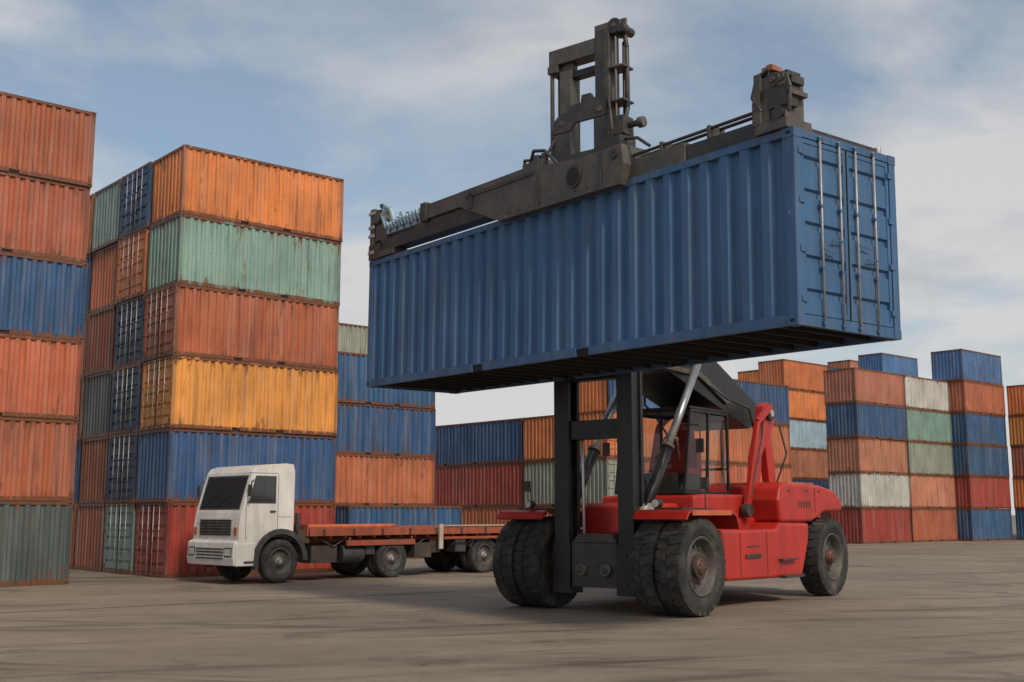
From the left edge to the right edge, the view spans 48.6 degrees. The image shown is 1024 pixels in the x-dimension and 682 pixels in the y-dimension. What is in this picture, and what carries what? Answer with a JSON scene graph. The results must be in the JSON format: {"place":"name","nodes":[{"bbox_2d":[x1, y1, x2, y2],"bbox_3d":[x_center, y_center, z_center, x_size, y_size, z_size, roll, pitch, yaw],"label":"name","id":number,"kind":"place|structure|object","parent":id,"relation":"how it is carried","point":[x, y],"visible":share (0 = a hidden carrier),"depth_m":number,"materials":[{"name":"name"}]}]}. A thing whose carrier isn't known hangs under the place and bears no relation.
{"place":"outdoors","nodes":[
{"label":"outdoors","id":0,"kind":"place"},
{"bbox_2d":[0,515,1023,681],"bbox_3d":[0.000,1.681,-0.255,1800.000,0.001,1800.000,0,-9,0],"label":"ground","id":1,"kind":"structure","parent":0,"point":[943,611],"depth_m":16.73,"materials":[{"name":"concrete"}]},
{"bbox_2d":[0,501,73,586],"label":"shipping container","id":2,"kind":"object","parent":1,"relation":"on","point":[35,542],"visible":1,"depth_m":27.00,"materials":[{"name":"metal"}]},
{"bbox_2d":[0,416,77,500],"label":"shipping container","id":3,"kind":"object","parent":2,"relation":"on","point":[37,458],"visible":0.99,"depth_m":27.24,"materials":[{"name":"metal"}]},
{"bbox_2d":[0,333,82,419],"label":"shipping container","id":4,"kind":"object","parent":3,"relation":"on","point":[40,377],"visible":0.85,"depth_m":27.48,"materials":[{"name":"metal"}]},
{"bbox_2d":[0,251,88,340],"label":"shipping container","id":5,"kind":"object","parent":4,"relation":"on","point":[42,297],"visible":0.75,"depth_m":27.78,"materials":[{"name":"metal"}]},
{"bbox_2d":[0,171,90,262],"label":"shipping container","id":6,"kind":"object","parent":5,"relation":"on","point":[40,217],"visible":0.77,"depth_m":28.05,"materials":[{"name":"metal"}]},
{"bbox_2d":[0,91,95,187],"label":"shipping container","id":7,"kind":"object","parent":6,"relation":"on","point":[41,139],"visible":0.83,"depth_m":28.27,"materials":[{"name":"metal"}]},
{"bbox_2d":[69,504,76,568],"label":"shipping container","id":8,"kind":"object","parent":1,"relation":"on","point":[73,534],"visible":0.03,"depth_m":34.97,"materials":[{"name":"metal"}]},
{"bbox_2d":[65,440,81,503],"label":"shipping container","id":9,"kind":"object","parent":8,"relation":"on","point":[77,470],"visible":0.06,"depth_m":35.35,"materials":[{"name":"metal"}]},
{"bbox_2d":[77,377,85,439],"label":"shipping container","id":10,"kind":"object","parent":9,"relation":"on","point":[81,410],"visible":0.09,"depth_m":35.52,"materials":[{"name":"metal"}]},
{"bbox_2d":[81,315,87,376],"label":"shipping container","id":11,"kind":"object","parent":10,"relation":"on","point":[84,350],"visible":0.09,"depth_m":35.92,"materials":[{"name":"metal"}]},
{"bbox_2d":[85,254,92,315],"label":"shipping container","id":12,"kind":"object","parent":11,"relation":"on","point":[89,259],"visible":0.07,"depth_m":36.17,"materials":[{"name":"paint"}]},
{"bbox_2d":[86,193,94,255],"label":"shipping container","id":13,"kind":"object","parent":12,"relation":"on","point":[90,222],"visible":0.06,"depth_m":36.47,"materials":[{"name":"metal"}]},
{"bbox_2d":[73,503,105,571],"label":"shipping container","id":14,"kind":"object","parent":1,"relation":"on","point":[89,536],"visible":0.19,"depth_m":33.92,"materials":[{"name":"metal"}]},
{"bbox_2d":[79,436,108,503],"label":"shipping container","id":15,"kind":"object","parent":14,"relation":"on","point":[93,475],"visible":0.16,"depth_m":34.31,"materials":[{"name":"metal"}]},
{"bbox_2d":[82,370,111,438],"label":"shipping container","id":16,"kind":"object","parent":15,"relation":"on","point":[97,406],"visible":0.16,"depth_m":34.62,"materials":[{"name":"metal"}]},
{"bbox_2d":[85,305,115,375],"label":"shipping container","id":17,"kind":"object","parent":16,"relation":"on","point":[100,342],"visible":0.19,"depth_m":34.87,"materials":[{"name":"metal"}]},
{"bbox_2d":[89,242,117,313],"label":"shipping container","id":18,"kind":"object","parent":17,"relation":"on","point":[104,278],"visible":0.17,"depth_m":35.29,"materials":[{"name":"metal"}]},
{"bbox_2d":[91,178,121,252],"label":"shipping container","id":19,"kind":"object","parent":18,"relation":"on","point":[106,218],"visible":0.13,"depth_m":35.46,"materials":[{"name":"metal"}]},
{"bbox_2d":[102,503,136,574],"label":"shipping container","id":20,"kind":"object","parent":1,"relation":"on","point":[119,538],"visible":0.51,"depth_m":32.27,"materials":[{"name":"metal"}]},
{"bbox_2d":[105,432,138,502],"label":"shipping container","id":21,"kind":"object","parent":20,"relation":"on","point":[122,468],"visible":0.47,"depth_m":32.58,"materials":[{"name":"metal"}]},
{"bbox_2d":[109,363,142,435],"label":"shipping container","id":22,"kind":"object","parent":21,"relation":"on","point":[125,400],"visible":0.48,"depth_m":32.86,"materials":[{"name":"metal"}]},
{"bbox_2d":[113,295,144,368],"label":"shipping container","id":23,"kind":"object","parent":22,"relation":"on","point":[128,343],"visible":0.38,"depth_m":33.23,"materials":[{"name":"metal"}]},
{"bbox_2d":[115,228,149,303],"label":"shipping container","id":24,"kind":"object","parent":23,"relation":"on","point":[132,267],"visible":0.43,"depth_m":33.45,"materials":[{"name":"metal"}]},
{"bbox_2d":[119,161,153,239],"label":"shipping container","id":25,"kind":"object","parent":24,"relation":"on","point":[136,201],"visible":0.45,"depth_m":33.70,"materials":[{"name":"metal"}]},
{"bbox_2d":[3,591,456,612],"bbox_3d":[-7.602,4.798,20.313,15.763,0.001,0.179,6,-11,-35],"label":"pavement joint","id":26,"kind":"object","parent":1,"relation":"on","point":[217,602],"visible":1,"depth_m":21.72,"materials":[{"name":"grey concrete"}]},
{"bbox_2d":[133,502,335,577],"bbox_3d":[-7.862,5.638,32.425,5.248,1.975,2.076,7,-11,-40],"label":"shipping container","id":27,"kind":"object","parent":1,"relation":"on","point":[164,532],"visible":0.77,"depth_m":30.58,"materials":[{"name":"metal"}]},
{"bbox_2d":[135,428,335,502],"bbox_3d":[-7.865,3.680,32.719,5.248,1.975,2.076,7,-11,-40],"label":"shipping container","id":28,"kind":"object","parent":27,"relation":"on","point":[174,465],"visible":0.79,"depth_m":31.52,"materials":[{"name":"metal"}]},
{"bbox_2d":[139,355,338,435],"bbox_3d":[-7.867,1.713,32.953,5.248,1.975,2.076,7,-11,-40],"label":"shipping container","id":29,"kind":"object","parent":28,"relation":"on","point":[187,392],"visible":0.87,"depth_m":31.88,"materials":[{"name":"metal"}]},
{"bbox_2d":[142,283,338,369],"bbox_3d":[-7.891,-0.245,33.248,5.248,1.975,2.076,7,-11,-40],"label":"shipping container","id":30,"kind":"object","parent":29,"relation":"on","point":[193,320],"visible":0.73,"depth_m":32.17,"materials":[{"name":"metal"}]},
{"bbox_2d":[146,213,341,305],"bbox_3d":[-7.847,-2.192,33.619,5.248,1.975,2.076,7,-11,-41],"label":"shipping container","id":31,"kind":"object","parent":30,"relation":"on","point":[185,248],"visible":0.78,"depth_m":32.51,"materials":[{"name":"metal"}]},
{"bbox_2d":[151,144,343,241],"bbox_3d":[-7.817,-4.148,33.925,5.248,1.975,2.076,7,-11,-40],"label":"shipping container","id":32,"kind":"object","parent":31,"relation":"on","point":[198,181],"visible":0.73,"depth_m":32.84,"materials":[{"name":"metal"}]},
{"bbox_2d":[187,463,504,582],"bbox_3d":[-3.341,5.062,31.761,2.480,2.917,11.546,-8,-12,44],"label":"flatbed truck","id":33,"kind":"object","parent":1,"relation":"on","point":[244,525],"visible":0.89,"depth_m":28.36,"materials":[{"name":"white paint"}]},
{"bbox_2d":[335,505,461,558],"bbox_3d":[-4.586,7.295,43.343,5.248,1.975,2.076,7,-11,-40],"label":"shipping container","id":34,"kind":"object","parent":1,"relation":"on","point":[399,515],"visible":0.27,"depth_m":42.43,"materials":[{"name":"metal"}]},
{"bbox_2d":[462,507,522,524],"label":"shipping container","id":35,"kind":"object","parent":1,"relation":"on","point":[479,515],"visible":0.08,"depth_m":52.44,"materials":[{"name":"metal"}]},
{"bbox_2d":[434,462,536,506],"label":"shipping container","id":36,"kind":"object","parent":35,"relation":"on","point":[490,485],"visible":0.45,"depth_m":52.82,"materials":[{"name":"metal"}]},
{"bbox_2d":[435,418,522,465],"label":"shipping container","id":37,"kind":"object","parent":36,"relation":"on","point":[491,442],"visible":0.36,"depth_m":53.16,"materials":[{"name":"metal"}]},
{"bbox_2d":[523,506,581,516],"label":"shipping container","id":38,"kind":"object","parent":1,"relation":"on","point":[548,514],"visible":0.01,"depth_m":49.18,"materials":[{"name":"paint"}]},
{"bbox_2d":[523,458,616,506],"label":"shipping container","id":39,"kind":"object","parent":38,"relation":"on","point":[539,476],"visible":0.3,"depth_m":49.08,"materials":[{"name":"metal"}]},
{"bbox_2d":[523,410,616,461],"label":"shipping container","id":40,"kind":"object","parent":39,"relation":"on","point":[538,438],"visible":0.22,"depth_m":49.82,"materials":[{"name":"metal"}]},
{"bbox_2d":[368,17,880,616],"bbox_3d":[4.222,-0.577,20.582,9.936,10.742,10.398,6,-11,-35],"label":"reach stacker","id":41,"kind":"object","parent":1,"relation":"on","point":[680,535],"visible":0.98,"depth_m":20.41,"materials":[{"name":"metal"}]},
{"bbox_2d":[366,126,901,393],"bbox_3d":[1.168,-0.784,18.458,2.096,2.465,10.418,6,-10,-36],"label":"shipping container","id":42,"kind":"object","parent":41,"relation":"hanging from","point":[783,241],"visible":1,"depth_m":15.82,"materials":[{"name":"blue metal"}]},
{"bbox_2d":[820,512,829,517],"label":"shipping container","id":43,"kind":"object","parent":1,"relation":"on","point":[825,514],"visible":0.01,"depth_m":76.95,"materials":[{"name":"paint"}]},
{"bbox_2d":[792,478,828,488],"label":"shipping container","id":44,"kind":"object","parent":43,"relation":"on","point":[824,483],"visible":0.11,"depth_m":76.61,"materials":[{"name":"metal"}]},
{"bbox_2d":[790,448,827,479],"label":"shipping container","id":45,"kind":"object","parent":44,"relation":"on","point":[808,464],"visible":0.59,"depth_m":76.34,"materials":[{"name":"metal"}]},
{"bbox_2d":[789,419,826,450],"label":"shipping container","id":46,"kind":"object","parent":45,"relation":"on","point":[808,434],"visible":0.49,"depth_m":76.68,"materials":[{"name":"metal"}]},
{"bbox_2d":[788,389,825,421],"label":"shipping container","id":47,"kind":"object","parent":46,"relation":"on","point":[806,405],"visible":0.52,"depth_m":76.89,"materials":[{"name":"metal"}]},
{"bbox_2d":[758,359,827,392],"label":"shipping container","id":48,"kind":"object","parent":47,"relation":"on","point":[799,375],"visible":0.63,"depth_m":76.70,"materials":[{"name":"metal"}]},
{"bbox_2d":[830,508,911,543],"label":"shipping container","id":49,"kind":"object","parent":1,"relation":"on","point":[872,525],"visible":0.93,"depth_m":64.30,"materials":[{"name":"metal"}]},
{"bbox_2d":[828,472,910,507],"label":"shipping container","id":50,"kind":"object","parent":49,"relation":"on","point":[866,490],"visible":0.91,"depth_m":64.58,"materials":[{"name":"metal"}]},
{"bbox_2d":[827,437,907,473],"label":"shipping container","id":51,"kind":"object","parent":50,"relation":"on","point":[859,454],"visible":0.88,"depth_m":64.95,"materials":[{"name":"metal"}]},
{"bbox_2d":[825,402,906,440],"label":"shipping container","id":52,"kind":"object","parent":51,"relation":"on","point":[858,419],"visible":0.81,"depth_m":65.20,"materials":[{"name":"metal"}]},
{"bbox_2d":[823,367,904,406],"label":"shipping container","id":53,"kind":"object","parent":52,"relation":"on","point":[849,385],"visible":0.89,"depth_m":65.50,"materials":[{"name":"metal"}]},
{"bbox_2d":[910,508,957,541],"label":"shipping container","id":54,"kind":"object","parent":1,"relation":"on","point":[932,524],"visible":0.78,"depth_m":68.26,"materials":[{"name":"metal"}]},
{"bbox_2d":[909,474,955,507],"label":"shipping container","id":55,"kind":"object","parent":54,"relation":"on","point":[929,491],"visible":0.72,"depth_m":68.62,"materials":[{"name":"metal"}]},
{"bbox_2d":[907,441,953,475],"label":"shipping container","id":56,"kind":"object","parent":55,"relation":"on","point":[926,458],"visible":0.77,"depth_m":68.91,"materials":[{"name":"metal"}]},
{"bbox_2d":[906,408,951,443],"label":"shipping container","id":57,"kind":"object","parent":56,"relation":"on","point":[928,426],"visible":0.69,"depth_m":69.24,"materials":[{"name":"metal"}]},
{"bbox_2d":[903,375,949,412],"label":"shipping container","id":58,"kind":"object","parent":57,"relation":"on","point":[926,394],"visible":0.61,"depth_m":69.53,"materials":[{"name":"metal"}]},
{"bbox_2d":[957,508,1012,540],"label":"shipping container","id":59,"kind":"object","parent":1,"relation":"on","point":[977,524],"visible":0.84,"depth_m":70.37,"materials":[{"name":"metal"}]},
{"bbox_2d":[954,476,1010,508],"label":"shipping container","id":60,"kind":"object","parent":59,"relation":"on","point":[982,492],"visible":0.85,"depth_m":70.70,"materials":[{"name":"metal"}]},
{"bbox_2d":[952,444,1009,477],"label":"shipping container","id":61,"kind":"object","parent":60,"relation":"on","point":[980,460],"visible":0.71,"depth_m":70.93,"materials":[{"name":"metal"}]},
{"bbox_2d":[951,412,1006,446],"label":"shipping container","id":62,"kind":"object","parent":61,"relation":"on","point":[976,428],"visible":0.68,"depth_m":71.28,"materials":[{"name":"metal"}]},
{"bbox_2d":[948,380,1005,415],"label":"shipping container","id":63,"kind":"object","parent":62,"relation":"on","point":[974,397],"visible":0.66,"depth_m":71.56,"materials":[{"name":"metal"}]},
{"bbox_2d":[931,349,1002,385],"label":"shipping container","id":64,"kind":"object","parent":63,"relation":"on","point":[961,364],"visible":0.83,"depth_m":71.92,"materials":[{"name":"metal"}]},
{"bbox_2d":[1015,509,1023,539],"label":"shipping container","id":65,"kind":"object","parent":1,"relation":"on","point":[1019,515],"visible":1,"depth_m":72.44,"materials":[{"name":"metal"}]},
{"bbox_2d":[1012,477,1023,508],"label":"shipping container","id":66,"kind":"object","parent":65,"relation":"on","point":[1018,488],"visible":1,"depth_m":72.68,"materials":[{"name":"metal"}]},
{"bbox_2d":[1011,446,1023,477],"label":"shipping container","id":67,"kind":"object","parent":66,"relation":"on","point":[1017,454],"visible":0.99,"depth_m":72.93,"materials":[{"name":"metal"}]},
{"bbox_2d":[1008,415,1023,446],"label":"shipping container","id":68,"kind":"object","parent":67,"relation":"on","point":[1016,429],"visible":0.94,"depth_m":73.16,"materials":[{"name":"metal"}]},
{"bbox_2d":[1006,385,1023,415],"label":"shipping container","id":69,"kind":"object","parent":68,"relation":"on","point":[1015,398],"visible":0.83,"depth_m":73.44,"materials":[{"name":"metal"}]},
{"bbox_2d":[0,0,1023,514],"label":"sky","id":70,"kind":"structure","parent":0,"point":[408,103],"materials":[{"name":"blue"}]},
{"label":"shipping container","id":71,"kind":"object","parent":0,"visible":0},
{"bbox_2d":[738,370,758,381],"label":"shipping container","id":72,"kind":"object","parent":71,"relation":"on","point":[751,375],"visible":0.12,"depth_m":81.82,"materials":[{"name":"metal"}]},
{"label":"shipping container","id":73,"kind":"object","parent":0,"visible":0},
{"bbox_2d":[827,360,858,367],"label":"shipping container","id":74,"kind":"object","parent":73,"relation":"on","point":[847,363],"visible":0.15,"depth_m":91.32,"materials":[{"name":"metal"}]},
{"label":"shipping container","id":75,"kind":"object","parent":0,"visible":0},
{"bbox_2d":[858,352,917,376],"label":"shipping container","id":76,"kind":"object","parent":75,"relation":"on","point":[892,363],"visible":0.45,"depth_m":87.90,"materials":[{"name":"metal"}]},
{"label":"shipping container","id":77,"kind":"object","parent":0,"visible":0},
{"bbox_2d":[828,366,843,369],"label":"shipping container","id":78,"kind":"object","parent":77,"relation":"on","point":[831,368],"visible":0.02,"depth_m":79.65,"materials":[{"name":"metal"}]},
{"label":"shipping container","id":79,"kind":"object","parent":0,"visible":0},
{"bbox_2d":[328,453,434,505],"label":"shipping container","id":80,"kind":"object","parent":79,"relation":"on","point":[361,479],"visible":0.73,"depth_m":44.77,"materials":[{"name":"metal"}]},
{"bbox_2d":[336,402,435,456],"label":"shipping container","id":81,"kind":"object","parent":80,"relation":"on","point":[366,429],"visible":0.72,"depth_m":45.12,"materials":[{"name":"metal"}]},
{"bbox_2d":[338,351,434,408],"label":"shipping container","id":82,"kind":"object","parent":81,"relation":"on","point":[352,377],"visible":0.32,"depth_m":44.68,"materials":[{"name":"metal"}]},
{"bbox_2d":[338,323,367,353],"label":"shipping container","id":83,"kind":"object","parent":82,"relation":"on","point":[352,338],"visible":0.21,"depth_m":49.73,"materials":[{"name":"metal"}]},
{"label":"shipping container","id":84,"kind":"object","parent":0,"visible":0},
{"bbox_2d":[644,459,721,482],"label":"shipping container","id":85,"kind":"object","parent":84,"relation":"on","point":[715,476],"visible":0.09,"depth_m":51.23,"materials":[{"name":"metal"}]},
{"bbox_2d":[643,418,720,462],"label":"shipping container","id":86,"kind":"object","parent":85,"relation":"on","point":[649,426],"visible":0.17,"depth_m":49.93,"materials":[{"name":"metal"}]},
{"bbox_2d":[608,380,659,410],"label":"shipping container","id":87,"kind":"object","parent":86,"relation":"on","point":[612,388],"visible":0.01,"depth_m":50.21,"materials":[{"name":"metal"}]},
{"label":"shipping container","id":88,"kind":"object","parent":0,"visible":0},
{"bbox_2d":[721,463,791,482],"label":"shipping container","id":89,"kind":"object","parent":88,"relation":"on","point":[738,473],"visible":0.08,"depth_m":52.82,"materials":[{"name":"metal"}]},
{"bbox_2d":[720,424,790,465],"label":"shipping container","id":90,"kind":"object","parent":89,"relation":"on","point":[739,443],"visible":0.33,"depth_m":53.26,"materials":[{"name":"metal"}]},
{"bbox_2d":[733,379,789,425],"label":"shipping container","id":91,"kind":"object","parent":90,"relation":"on","point":[776,396],"visible":0.25,"depth_m":54.98,"materials":[{"name":"metal"}]},
{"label":"shipping container","id":92,"kind":"object","parent":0,"visible":0},
{"bbox_2d":[579,380,608,412],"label":"shipping container","id":93,"kind":"object","parent":92,"relation":"on","point":[593,396],"visible":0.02,"depth_m":51.08,"materials":[{"name":"metal"}]}
]}

